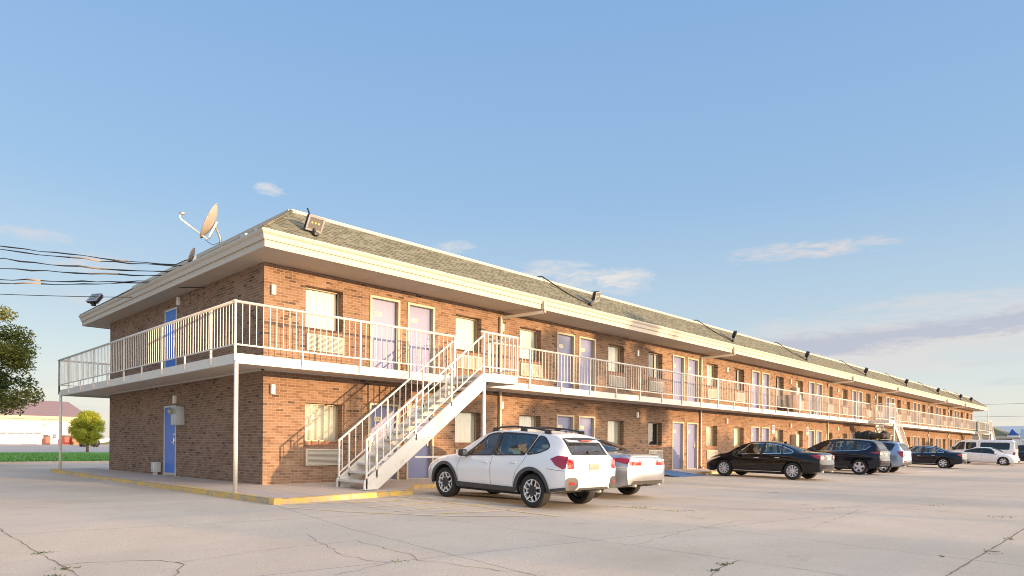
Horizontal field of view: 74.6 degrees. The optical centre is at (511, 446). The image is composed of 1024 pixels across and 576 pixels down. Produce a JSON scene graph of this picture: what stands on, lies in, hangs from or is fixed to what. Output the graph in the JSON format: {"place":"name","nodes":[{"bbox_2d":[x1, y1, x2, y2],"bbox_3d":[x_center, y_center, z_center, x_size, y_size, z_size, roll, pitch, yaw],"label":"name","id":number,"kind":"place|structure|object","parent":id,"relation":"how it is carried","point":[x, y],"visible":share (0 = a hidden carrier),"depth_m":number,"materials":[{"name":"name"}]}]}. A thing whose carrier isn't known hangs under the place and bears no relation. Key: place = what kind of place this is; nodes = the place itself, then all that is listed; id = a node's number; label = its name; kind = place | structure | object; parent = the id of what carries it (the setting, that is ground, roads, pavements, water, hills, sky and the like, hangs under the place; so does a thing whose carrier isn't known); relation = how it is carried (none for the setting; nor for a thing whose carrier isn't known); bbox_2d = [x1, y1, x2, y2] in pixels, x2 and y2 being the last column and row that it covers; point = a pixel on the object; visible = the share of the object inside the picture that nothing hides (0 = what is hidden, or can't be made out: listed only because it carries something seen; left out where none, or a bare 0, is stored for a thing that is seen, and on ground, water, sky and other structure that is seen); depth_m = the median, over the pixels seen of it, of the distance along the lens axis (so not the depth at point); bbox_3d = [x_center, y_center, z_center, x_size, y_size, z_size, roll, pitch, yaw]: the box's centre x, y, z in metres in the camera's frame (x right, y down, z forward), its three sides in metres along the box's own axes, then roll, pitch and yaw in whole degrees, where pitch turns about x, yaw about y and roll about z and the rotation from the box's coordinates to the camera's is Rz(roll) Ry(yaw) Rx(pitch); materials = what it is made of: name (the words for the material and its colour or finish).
{"place":"outdoors","nodes":[
{"label":"outdoors","id":0,"kind":"place"},
{"bbox_2d":[0,400,79,443],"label":"service garage","id":1,"kind":"structure","parent":0,"point":[33,424],"depth_m":121.52,"materials":[{"name":"white paint"}]},
{"bbox_2d":[0,421,41,443],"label":"garage door","id":2,"kind":"structure","parent":1,"relation":"in","point":[11,432],"depth_m":119.51,"materials":[{"name":"grey"}]},
{"bbox_2d":[50,432,57,443],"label":"door","id":3,"kind":"structure","parent":1,"relation":"in","point":[54,435],"depth_m":123.12,"materials":[{"name":"white metal"}]},
{"bbox_2d":[0,444,108,451],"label":"road","id":4,"kind":"structure","parent":0,"point":[42,448],"depth_m":90.98,"materials":[{"name":"grey asphalt"}]},
{"bbox_2d":[43,435,50,443],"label":"rubbish skip","id":5,"kind":"object","parent":4,"relation":"on","point":[46,439],"visible":1,"depth_m":116.78,"materials":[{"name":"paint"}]},
{"bbox_2d":[62,435,73,443],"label":"rubbish skip","id":6,"kind":"object","parent":4,"relation":"on","point":[66,439],"visible":0.85,"depth_m":118.98,"materials":[{"name":"red paint"}]},
{"bbox_2d":[70,437,78,444],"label":"timber stack","id":7,"kind":"object","parent":4,"relation":"on","point":[74,443],"visible":0.41,"depth_m":118.76,"materials":[{"name":"brown wood"}]},
{"bbox_2d":[78,441,99,446],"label":"parked car","id":8,"kind":"object","parent":4,"relation":"on","point":[97,444],"visible":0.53,"depth_m":104.42,"materials":[{"name":"paint"}]},
{"bbox_2d":[0,452,108,461],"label":"lawn","id":9,"kind":"structure","parent":0,"point":[105,453],"depth_m":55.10,"materials":[{"name":"green plant"}]},
{"bbox_2d":[91,438,108,445],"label":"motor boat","id":10,"kind":"object","parent":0,"point":[104,441],"visible":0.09,"depth_m":112.96,"materials":[{"name":"white plastic"}]},
{"bbox_2d":[53,468,716,497],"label":"pavement","id":11,"kind":"structure","parent":0,"point":[298,490],"depth_m":16.26,"materials":[{"name":"concrete"}]},
{"bbox_2d":[151,462,160,474],"bbox_3d":[-10.955,0.692,20.688,0.220,0.420,0.220,0,0,44],"label":"utility cabinet","id":12,"kind":"object","parent":11,"relation":"on","point":[155,468],"visible":0.96,"depth_m":20.62,"materials":[{"name":"grey metal"}]},
{"bbox_2d":[336,330,518,489],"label":"outside staircase","id":13,"kind":"structure","parent":0,"point":[398,459],"depth_m":16.78,"materials":[{"name":"white metal"}]},
{"bbox_2d":[0,461,1023,575],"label":"parking lot","id":14,"kind":"structure","parent":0,"point":[68,519],"depth_m":9.71,"materials":[{"name":"concrete"}]},
{"bbox_2d":[0,304,45,415],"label":"leafy tree","id":15,"kind":"object","parent":14,"relation":"on","point":[16,355],"visible":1,"depth_m":29.22,"materials":[{"name":"green plant"}]},
{"bbox_2d":[0,461,108,463],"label":"kerb","id":16,"kind":"structure","parent":14,"relation":"on","point":[27,462],"depth_m":35.64,"materials":[{"name":"concrete"}]},
{"bbox_2d":[50,469,735,504],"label":"pavement kerb","id":17,"kind":"structure","parent":14,"relation":"on","point":[253,498],"depth_m":14.78,"materials":[{"name":"yellow paint"}]},
{"bbox_2d":[283,496,677,516],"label":"painted lines","id":18,"kind":"object","parent":14,"relation":"on","point":[438,507],"visible":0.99,"depth_m":12.86,"materials":[{"name":"white paint"}]},
{"bbox_2d":[1,488,1023,575],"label":"pavement cracks","id":19,"kind":"object","parent":14,"relation":"on","point":[533,531],"visible":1,"depth_m":7.76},
{"bbox_2d":[428,425,615,507],"bbox_3d":[0.051,0.334,14.771,4.453,1.688,2.062,2,1,44],"label":"parked car","id":20,"kind":"object","parent":14,"relation":"on","point":[533,467],"visible":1,"depth_m":13.69,"materials":[{"name":"white paint"}]},
{"bbox_2d":[31,492,1013,575],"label":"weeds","id":21,"kind":"object","parent":14,"relation":"on","point":[632,506],"visible":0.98,"depth_m":7.15,"materials":[{"name":"green plant"}]},
{"bbox_2d":[58,209,989,491],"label":"motel building","id":22,"kind":"structure","parent":14,"relation":"on","point":[284,347],"depth_m":20.22,"materials":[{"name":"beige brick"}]},
{"bbox_2d":[85,293,103,305],"bbox_3d":[-14.822,-5.223,23.909,0.491,0.468,0.364,0,0,19],"label":"flood light","id":23,"kind":"object","parent":22,"relation":"attached to","point":[93,301],"visible":0.93,"depth_m":23.83,"materials":[{"name":"black metal"}]},
{"bbox_2d":[119,259,204,297],"bbox_3d":[-11.007,-4.709,20.264,6.895,0.703,0.601,0,0,40],"label":"service drop","id":24,"kind":"object","parent":22,"relation":"attached to","point":[179,287],"visible":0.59,"depth_m":18.45,"materials":[{"name":"black"}]},
{"bbox_2d":[163,405,175,475],"bbox_3d":[-10.302,-0.178,20.219,0.985,2.101,0.132,0,0,44],"label":"door","id":25,"kind":"structure","parent":22,"relation":"in","point":[169,461],"depth_m":20.27,"materials":[{"name":"blue paint"}]},
{"bbox_2d":[164,307,176,367],"bbox_3d":[-10.278,-3.070,20.219,0.985,2.137,0.132,0,0,44],"label":"door","id":26,"kind":"structure","parent":22,"relation":"in","point":[171,314],"depth_m":20.25,"materials":[{"name":"blue paint"}]},
{"bbox_2d":[168,406,184,424],"bbox_3d":[-9.720,-0.888,19.449,0.440,0.540,0.335,0,0,44],"label":"electric meter","id":27,"kind":"object","parent":22,"relation":"attached to","point":[177,413],"visible":1,"depth_m":19.35,"materials":[{"name":"grey metal"}]},
{"bbox_2d":[188,248,196,262],"bbox_3d":[-8.503,-5.042,18.023,0.318,0.567,0.396,0,0,-16],"label":"satellite dish","id":28,"kind":"object","parent":22,"relation":"on","point":[191,255],"visible":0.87,"depth_m":17.93,"materials":[{"name":"silver metal"}]},
{"bbox_2d":[179,203,221,246],"bbox_3d":[-7.869,-5.587,17.183,0.862,1.288,0.861,0,0,24],"label":"satellite dish","id":29,"kind":"object","parent":22,"relation":"on","point":[209,222],"visible":0.89,"depth_m":17.08,"materials":[{"name":"beige metal"}]},
{"bbox_2d":[304,208,325,235],"bbox_3d":[-4.917,-5.469,16.234,0.480,1.039,1.372,0,0,-34],"label":"flood light","id":30,"kind":"object","parent":22,"relation":"on","point":[314,224],"visible":1,"depth_m":15.77,"materials":[{"name":"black metal"}]},
{"bbox_2d":[305,403,337,440],"bbox_3d":[-4.996,-0.616,17.342,0.165,0.959,1.060,0,0,44],"label":"window","id":31,"kind":"structure","parent":22,"relation":"in","point":[321,420],"depth_m":17.42,"materials":[{"name":"brown metal"}]},
{"bbox_2d":[306,287,338,330],"bbox_3d":[-5.237,-3.508,17.598,0.900,1.045,1.060,0,0,44],"label":"window","id":32,"kind":"structure","parent":22,"relation":"in","point":[317,301],"depth_m":17.40,"materials":[{"name":"brown metal"}]},
{"bbox_2d":[368,403,398,479],"bbox_3d":[-3.555,-0.124,18.503,0.170,2.101,0.985,0,0,44],"label":"door","id":33,"kind":"structure","parent":22,"relation":"in","point":[371,405],"depth_m":18.50,"materials":[{"name":"paint"}]},
{"bbox_2d":[369,295,399,369],"bbox_3d":[-3.532,-3.016,18.503,0.170,2.137,0.985,0,0,44],"label":"door","id":34,"kind":"structure","parent":22,"relation":"in","point":[383,310],"depth_m":18.58,"materials":[{"name":"paint"}]},
{"bbox_2d":[406,405,433,479],"bbox_3d":[-2.687,-0.117,19.396,0.170,2.101,0.985,0,0,44],"label":"door","id":35,"kind":"structure","parent":22,"relation":"in","point":[416,468],"depth_m":19.50,"materials":[{"name":"paint"}]},
{"bbox_2d":[407,302,434,373],"bbox_3d":[-2.664,-3.009,19.396,0.170,2.137,0.985,0,0,44],"label":"door","id":36,"kind":"structure","parent":22,"relation":"in","point":[421,317],"depth_m":19.45,"materials":[{"name":"paint"}]},
{"bbox_2d":[455,412,475,442],"bbox_3d":[-1.555,-0.588,20.883,0.165,0.959,1.060,0,0,44],"label":"window","id":37,"kind":"structure","parent":22,"relation":"in","point":[465,422],"depth_m":20.96,"materials":[{"name":"beige"}]},
{"bbox_2d":[456,316,476,351],"bbox_3d":[-1.795,-3.480,21.139,0.900,1.045,1.060,0,0,44],"label":"window","id":38,"kind":"structure","parent":22,"relation":"in","point":[466,328],"depth_m":20.95,"materials":[{"name":"beige fabric"}]},
{"bbox_2d":[519,415,535,428],"bbox_3d":[0.406,-0.572,22.901,0.165,0.959,1.060,0,0,44],"label":"window","id":39,"kind":"structure","parent":22,"relation":"in","point":[528,421],"depth_m":23.09,"materials":[{"name":"beige"}]},
{"bbox_2d":[520,328,536,359],"bbox_3d":[0.166,-3.464,23.157,0.900,1.045,1.060,0,0,44],"label":"window","id":40,"kind":"structure","parent":22,"relation":"in","point":[528,338],"depth_m":23.06,"materials":[{"name":"brown metal"}]},
{"bbox_2d":[556,414,573,432],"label":"door","id":41,"kind":"structure","parent":22,"relation":"in","point":[563,421],"depth_m":24.16,"materials":[{"name":"paint"}]},
{"bbox_2d":[556,332,574,388],"bbox_3d":[1.871,-2.973,24.062,0.170,2.137,0.985,0,0,44],"label":"door","id":42,"kind":"structure","parent":22,"relation":"in","point":[565,342],"depth_m":24.18,"materials":[{"name":"paint"}]},
{"bbox_2d":[537,276,600,305],"bbox_3d":[2.044,-5.383,23.325,2.312,0.979,0.496,0,0,-15],"label":"flood light","id":43,"kind":"object","parent":22,"relation":"on","point":[596,296],"visible":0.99,"depth_m":23.36,"materials":[{"name":"black metal"}]},
{"bbox_2d":[578,416,594,436],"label":"door","id":44,"kind":"structure","parent":22,"relation":"in","point":[585,423],"depth_m":25.08,"materials":[{"name":"paint"}]},
{"bbox_2d":[578,336,595,390],"bbox_3d":[2.738,-2.966,24.955,0.170,2.137,0.985,0,0,44],"label":"door","id":45,"kind":"structure","parent":22,"relation":"in","point":[587,346],"depth_m":25.06,"materials":[{"name":"paint"}]},
{"bbox_2d":[608,345,619,371],"bbox_3d":[3.871,-3.435,26.442,0.165,1.045,1.060,0,0,44],"label":"window","id":46,"kind":"structure","parent":22,"relation":"in","point":[613,351],"depth_m":26.63,"materials":[{"name":"brown metal"}]},
{"bbox_2d":[608,420,619,444],"bbox_3d":[3.847,-0.545,26.442,0.165,0.959,1.060,0,0,44],"label":"window","id":47,"kind":"structure","parent":22,"relation":"in","point":[613,426],"depth_m":26.65,"materials":[{"name":"brown metal"}]},
{"bbox_2d":[648,423,657,444],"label":"window","id":48,"kind":"structure","parent":22,"relation":"in","point":[652,427],"depth_m":28.93,"materials":[{"name":"beige fabric"}]},
{"bbox_2d":[649,353,657,377],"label":"window","id":49,"kind":"structure","parent":22,"relation":"in","point":[652,357],"depth_m":28.79,"materials":[{"name":"brown metal"}]},
{"bbox_2d":[672,421,683,469],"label":"door","id":50,"kind":"structure","parent":22,"relation":"in","point":[677,429],"depth_m":29.77,"materials":[{"name":"paint"}]},
{"bbox_2d":[672,355,684,399],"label":"door","id":51,"kind":"structure","parent":22,"relation":"in","point":[678,364],"depth_m":29.73,"materials":[{"name":"paint"}]},
{"bbox_2d":[686,422,697,468],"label":"door","id":52,"kind":"structure","parent":22,"relation":"in","point":[692,428],"depth_m":30.69,"materials":[{"name":"paint"}]},
{"bbox_2d":[687,357,698,401],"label":"door","id":53,"kind":"structure","parent":22,"relation":"in","point":[692,364],"depth_m":30.66,"materials":[{"name":"paint"}]},
{"bbox_2d":[706,426,712,445],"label":"window","id":54,"kind":"structure","parent":22,"relation":"in","point":[709,429],"depth_m":32.21,"materials":[{"name":"beige fabric"}]},
{"bbox_2d":[707,364,713,385],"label":"window","id":55,"kind":"structure","parent":22,"relation":"in","point":[710,368],"depth_m":32.29,"materials":[{"name":"brown metal"}]},
{"bbox_2d":[693,320,737,341],"bbox_3d":[9.486,-5.324,31.000,2.277,0.979,0.530,0,0,-17],"label":"flood light","id":56,"kind":"object","parent":22,"relation":"on","point":[734,334],"visible":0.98,"depth_m":30.95,"materials":[{"name":"black metal"}]},
{"bbox_2d":[734,369,739,389],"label":"window","id":57,"kind":"structure","parent":22,"relation":"in","point":[737,372],"depth_m":34.33,"materials":[{"name":"beige fabric"}]},
{"bbox_2d":[734,427,739,445],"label":"window","id":58,"kind":"structure","parent":22,"relation":"in","point":[736,430],"depth_m":34.22,"materials":[{"name":"beige fabric"}]},
{"bbox_2d":[751,426,759,450],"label":"door","id":59,"kind":"structure","parent":22,"relation":"in","point":[755,431],"depth_m":35.41,"materials":[{"name":"paint"}]},
{"bbox_2d":[751,370,759,408],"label":"door","id":60,"kind":"structure","parent":22,"relation":"in","point":[755,375],"depth_m":35.38,"materials":[{"name":"paint"}]},
{"bbox_2d":[761,427,769,452],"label":"door","id":61,"kind":"structure","parent":22,"relation":"in","point":[765,433],"depth_m":36.32,"materials":[{"name":"paint"}]},
{"bbox_2d":[761,372,769,409],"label":"door","id":62,"kind":"structure","parent":22,"relation":"in","point":[765,376],"depth_m":36.27,"materials":[{"name":"paint"}]},
{"bbox_2d":[775,430,779,446],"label":"window","id":63,"kind":"structure","parent":22,"relation":"in","point":[777,432],"depth_m":37.86,"materials":[{"name":"brown metal"}]},
{"bbox_2d":[776,377,779,394],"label":"window","id":64,"kind":"structure","parent":22,"relation":"in","point":[777,379],"depth_m":37.86,"materials":[{"name":"brown metal"}]},
{"bbox_2d":[774,342,809,360],"bbox_3d":[15.680,-5.274,37.383,2.256,0.979,0.548,0,0,-17],"label":"flood light","id":65,"kind":"object","parent":22,"relation":"on","point":[807,353],"visible":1,"depth_m":37.34,"materials":[{"name":"black metal"}]},
{"bbox_2d":[784,395,800,412],"bbox_3d":[15.447,-2.336,37.040,0.540,1.078,1.130,0,0,44],"label":"linen cart","id":66,"kind":"object","parent":22,"relation":"on","point":[794,401],"visible":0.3,"depth_m":36.67,"materials":[{"name":"brown plastic"}]},
{"bbox_2d":[808,430,814,447],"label":"door","id":67,"kind":"structure","parent":22,"relation":"in","point":[811,433],"depth_m":41.01,"materials":[{"name":"paint"}]},
{"bbox_2d":[808,381,814,413],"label":"door","id":68,"kind":"structure","parent":22,"relation":"in","point":[811,385],"depth_m":40.97,"materials":[{"name":"paint"}]},
{"bbox_2d":[816,430,821,443],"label":"door","id":69,"kind":"structure","parent":22,"relation":"in","point":[818,433],"depth_m":41.84,"materials":[{"name":"paint"}]},
{"bbox_2d":[816,383,822,414],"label":"door","id":70,"kind":"structure","parent":22,"relation":"in","point":[819,386],"depth_m":41.81,"materials":[{"name":"paint"}]},
{"bbox_2d":[851,390,856,418],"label":"door","id":71,"kind":"structure","parent":22,"relation":"in","point":[854,393],"depth_m":46.50,"materials":[{"name":"paint"}]},
{"bbox_2d":[841,360,867,375],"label":"flood light","id":72,"kind":"object","parent":22,"relation":"on","point":[865,371],"visible":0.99,"depth_m":44.85,"materials":[{"name":"black metal"}]},
{"bbox_2d":[857,391,862,418],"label":"door","id":73,"kind":"structure","parent":22,"relation":"in","point":[860,394],"depth_m":47.46,"materials":[{"name":"paint"}]},
{"bbox_2d":[886,397,889,419],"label":"door","id":74,"kind":"structure","parent":22,"relation":"in","point":[887,398],"depth_m":52.01,"materials":[{"name":"paint"}]},
{"bbox_2d":[869,403,908,447],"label":"outside staircase","id":75,"kind":"structure","parent":22,"relation":"attached to","point":[878,427],"depth_m":44.89,"materials":[{"name":"white metal"}]},
{"bbox_2d":[890,397,893,419],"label":"door","id":76,"kind":"structure","parent":22,"relation":"in","point":[891,399],"depth_m":52.99,"materials":[{"name":"paint"}]},
{"bbox_2d":[913,402,915,424],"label":"door","id":77,"kind":"structure","parent":22,"relation":"in","point":[914,403],"depth_m":57.69,"materials":[{"name":"paint"}]},
{"bbox_2d":[916,437,919,452],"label":"door","id":78,"kind":"structure","parent":22,"relation":"in","point":[917,438],"depth_m":58.57,"materials":[{"name":"paint"}]},
{"bbox_2d":[917,403,919,425],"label":"door","id":79,"kind":"structure","parent":22,"relation":"in","point":[918,404],"depth_m":58.59,"materials":[{"name":"paint"}]},
{"bbox_2d":[938,407,940,427],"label":"door","id":80,"kind":"structure","parent":22,"relation":"in","point":[939,407],"depth_m":64.16,"materials":[{"name":"paint"}]},
{"bbox_2d":[954,410,956,428],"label":"door","id":81,"kind":"structure","parent":22,"relation":"in","point":[955,411],"depth_m":68.80,"materials":[{"name":"paint"}]},
{"bbox_2d":[976,421,995,439],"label":"outside staircase","id":82,"kind":"structure","parent":22,"relation":"attached to","point":[992,435],"depth_m":69.29,"materials":[{"name":"white metal"}]},
{"bbox_2d":[591,436,664,497],"bbox_3d":[1.483,0.444,17.324,4.864,1.466,2.067,2,1,44],"label":"parked car","id":83,"kind":"object","parent":14,"relation":"on","point":[634,472],"visible":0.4,"depth_m":15.57,"materials":[{"name":"silver metal"}]},
{"bbox_2d":[664,470,706,476],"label":"kerb ramp","id":84,"kind":"structure","parent":14,"relation":"on","point":[676,473],"depth_m":27.42,"materials":[{"name":"blue paint"}]},
{"bbox_2d":[707,441,834,479],"bbox_3d":[10.291,0.505,27.087,4.834,1.471,2.067,2,1,44],"label":"parked car","id":85,"kind":"object","parent":14,"relation":"on","point":[794,462],"visible":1,"depth_m":26.26,"materials":[{"name":"black paint"}]},
{"bbox_2d":[806,438,889,474],"bbox_3d":[15.751,0.438,32.728,4.560,1.691,2.169,2,1,44],"label":"parked car","id":86,"kind":"object","parent":14,"relation":"on","point":[873,457],"visible":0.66,"depth_m":31.44,"materials":[{"name":"paint"}]},
{"bbox_2d":[830,439,911,472],"bbox_3d":[18.416,0.461,35.507,4.570,1.687,2.172,2,1,44],"label":"parked car","id":87,"kind":"object","parent":14,"relation":"on","point":[900,454],"visible":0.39,"depth_m":33.86,"materials":[{"name":"paint"}]},
{"bbox_2d":[853,430,890,438],"bbox_3d":[18.783,-0.605,35.159,1.698,0.507,1.260,0,0,44],"label":"roof luggage","id":88,"kind":"object","parent":87,"relation":"on","point":[867,434],"visible":0.95,"depth_m":34.71,"materials":[{"name":"brown fabric"}]},
{"bbox_2d":[799,470,963,481],"bbox_3d":[20.197,1.354,32.235,4.931,0.047,20.894,0,0,44],"label":"faded paint","id":89,"kind":"object","parent":14,"relation":"on","point":[907,481],"visible":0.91,"depth_m":36.72,"materials":[{"name":"white paint"}]},
{"bbox_2d":[909,445,967,467],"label":"parked car","id":90,"kind":"object","parent":14,"relation":"on","point":[942,458],"visible":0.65,"depth_m":43.49,"materials":[{"name":"paint"}]},
{"bbox_2d":[946,439,1018,463],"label":"parked van","id":91,"kind":"object","parent":14,"relation":"on","point":[1008,446],"visible":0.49,"depth_m":57.53,"materials":[{"name":"white paint"}]},
{"bbox_2d":[953,447,1019,465],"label":"parked car","id":92,"kind":"object","parent":14,"relation":"on","point":[986,455],"visible":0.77,"depth_m":54.34,"materials":[{"name":"white paint"}]},
{"bbox_2d":[972,422,1020,439],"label":"office building","id":93,"kind":"structure","parent":14,"relation":"on","point":[1000,434],"depth_m":85.50,"materials":[{"name":"beige brick"}]},
{"bbox_2d":[993,426,1023,444],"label":"white outbuilding","id":94,"kind":"structure","parent":14,"relation":"on","point":[1017,429],"depth_m":127.40,"materials":[{"name":"white ceramic"}]},
{"bbox_2d":[1007,429,1023,443],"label":"entrance canopy","id":95,"kind":"object","parent":14,"relation":"on","point":[1013,433],"visible":0.84,"depth_m":83.43,"materials":[{"name":"blue fabric"}]},
{"bbox_2d":[1018,444,1023,460],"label":"parked car","id":96,"kind":"object","parent":14,"relation":"on","point":[1021,452],"visible":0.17,"depth_m":61.61,"materials":[{"name":"paint"}]},
{"bbox_3d":[-28.160,-4.596,18.337,0.309,11.500,2.000,0,0,44],"label":"utility pole","id":97,"kind":"object","parent":14,"relation":"on","visible":0},
{"bbox_2d":[1,294,130,297],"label":"overhead cable","id":98,"kind":"object","parent":97,"relation":"attached to","point":[64,296],"visible":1,"depth_m":20.55,"materials":[{"name":"black plastic"}]},
{"bbox_2d":[0,282,147,284],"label":"overhead cable","id":99,"kind":"object","parent":97,"relation":"attached to","point":[67,284],"visible":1,"depth_m":19.45,"materials":[{"name":"black plastic"}]},
{"bbox_2d":[0,279,149,282],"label":"overhead cable","id":100,"kind":"object","parent":97,"relation":"attached to","point":[76,281],"visible":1,"depth_m":19.43,"materials":[{"name":"black plastic"}]},
{"bbox_2d":[0,268,160,275],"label":"overhead cable","id":101,"kind":"object","parent":97,"relation":"attached to","point":[82,273],"visible":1,"depth_m":18.93,"materials":[{"name":"black plastic"}]},
{"bbox_2d":[0,258,166,271],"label":"overhead cable","id":102,"kind":"object","parent":97,"relation":"attached to","point":[80,266],"visible":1,"depth_m":18.62,"materials":[{"name":"black plastic"}]},
{"bbox_2d":[0,246,174,264],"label":"overhead cable","id":103,"kind":"object","parent":97,"relation":"attached to","point":[85,255],"visible":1,"depth_m":18.30,"materials":[{"name":"black plastic"}]},
{"bbox_2d":[0,249,175,266],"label":"overhead cable","id":104,"kind":"object","parent":97,"relation":"attached to","point":[86,258],"visible":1,"depth_m":18.31,"materials":[{"name":"black plastic"}]},
{"bbox_2d":[0,0,1023,438],"label":"sky","id":105,"kind":"structure","parent":0,"point":[838,180],"materials":[{"name":"blue"}]},
{"bbox_3d":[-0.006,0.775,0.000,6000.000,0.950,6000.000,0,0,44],"label":"ground","id":106,"kind":"structure","parent":0,"visible":0},
{"bbox_2d":[66,410,105,451],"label":"leafy tree","id":107,"kind":"object","parent":106,"relation":"on","point":[87,427],"visible":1,"depth_m":69.72,"materials":[{"name":"green plant"}]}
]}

